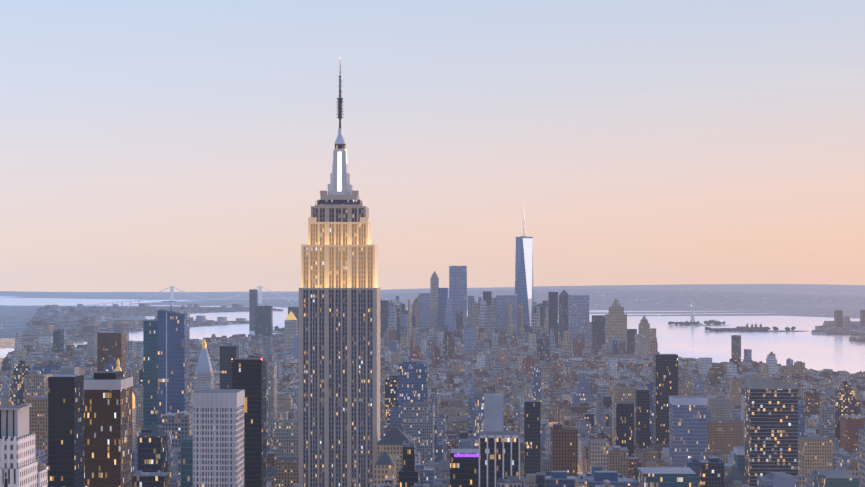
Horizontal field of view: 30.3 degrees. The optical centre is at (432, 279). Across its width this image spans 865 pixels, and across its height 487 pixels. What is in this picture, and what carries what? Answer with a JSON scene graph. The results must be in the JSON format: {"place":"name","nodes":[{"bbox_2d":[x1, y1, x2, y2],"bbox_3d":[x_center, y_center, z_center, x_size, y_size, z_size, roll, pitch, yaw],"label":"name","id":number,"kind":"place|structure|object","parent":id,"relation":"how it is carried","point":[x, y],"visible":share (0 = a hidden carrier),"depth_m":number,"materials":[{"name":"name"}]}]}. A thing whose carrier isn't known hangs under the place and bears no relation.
{"place":"outdoors","nodes":[
{"label":"outdoors","id":0,"kind":"place"},
{"bbox_2d":[0,305,229,347],"bbox_3d":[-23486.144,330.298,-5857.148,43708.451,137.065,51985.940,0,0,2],"label":"water","id":1,"kind":"structure","parent":0,"point":[14,320],"depth_m":10803.63,"materials":[{"name":"liquid"}]},
{"bbox_2d":[74,286,298,306],"bbox_3d":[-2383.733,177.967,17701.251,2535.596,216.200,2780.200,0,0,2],"label":"suspension bridge","id":2,"kind":"structure","parent":1,"relation":"on","point":[260,298],"depth_m":17331.43,"materials":[{"name":"silver metal"}]},
{"bbox_2d":[0,358,582,473],"bbox_3d":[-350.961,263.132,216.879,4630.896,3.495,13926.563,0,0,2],"label":"manhattan land","id":3,"kind":"structure","parent":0,"point":[550,424],"depth_m":2910.81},
{"bbox_2d":[0,296,864,486],"bbox_3d":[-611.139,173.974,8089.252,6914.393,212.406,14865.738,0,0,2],"label":"city buildings","id":4,"kind":"structure","parent":3,"relation":"on","point":[578,382],"depth_m":3277.34,"materials":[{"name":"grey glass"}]},
{"bbox_2d":[0,301,864,486],"bbox_3d":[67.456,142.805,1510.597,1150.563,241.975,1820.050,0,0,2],"label":"foreground buildings","id":5,"kind":"structure","parent":3,"relation":"on","point":[91,432],"depth_m":1372.77,"materials":[{"name":"grey glass"}]},
{"bbox_2d":[249,213,656,354],"bbox_3d":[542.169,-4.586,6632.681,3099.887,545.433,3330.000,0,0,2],"label":"distant skyscrapers","id":6,"kind":"structure","parent":3,"relation":"on","point":[605,329],"depth_m":5873.62,"materials":[{"name":"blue glass"}]},
{"bbox_2d":[291,58,379,486],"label":"skyscraper","id":7,"kind":"structure","parent":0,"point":[339,364],"depth_m":1287.46,"materials":[{"name":"stone"}]},
{"bbox_2d":[0,284,864,310],"bbox_3d":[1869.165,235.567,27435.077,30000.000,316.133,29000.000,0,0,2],"label":"distant hills","id":8,"kind":"structure","parent":0,"point":[756,297],"depth_m":18347.74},
{"bbox_2d":[0,296,864,373],"bbox_3d":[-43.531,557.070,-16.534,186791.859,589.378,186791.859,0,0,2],"label":"water","id":9,"kind":"structure","parent":0,"point":[810,350],"depth_m":7616.56,"materials":[{"name":"liquid"}]},
{"bbox_2d":[274,305,795,332],"bbox_3d":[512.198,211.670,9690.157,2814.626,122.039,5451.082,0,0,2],"label":"harbour landmarks","id":10,"kind":"object","parent":9,"relation":"on","point":[737,328],"visible":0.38,"depth_m":8234.49,"materials":[{"name":"grey metal"}]},
{"bbox_2d":[0,0,864,291],"label":"sky","id":11,"kind":"structure","parent":0,"point":[146,145],"materials":[{"name":"blue"}]},
{"bbox_2d":[668,325,719,325],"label":"liberty island","id":12,"kind":"structure","parent":0,"point":[694,325],"depth_m":9306.36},
{"bbox_2d":[589,311,859,340],"bbox_3d":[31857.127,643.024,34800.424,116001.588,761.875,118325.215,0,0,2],"label":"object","id":13,"kind":"structure","parent":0,"point":[853,314],"depth_m":12852.59,"materials":[{"name":"grey"}]},
{"bbox_2d":[704,330,803,331],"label":"island shoreline","id":14,"kind":"structure","parent":0,"point":[767,331],"depth_m":8192.96,"materials":[{"name":"grey"}]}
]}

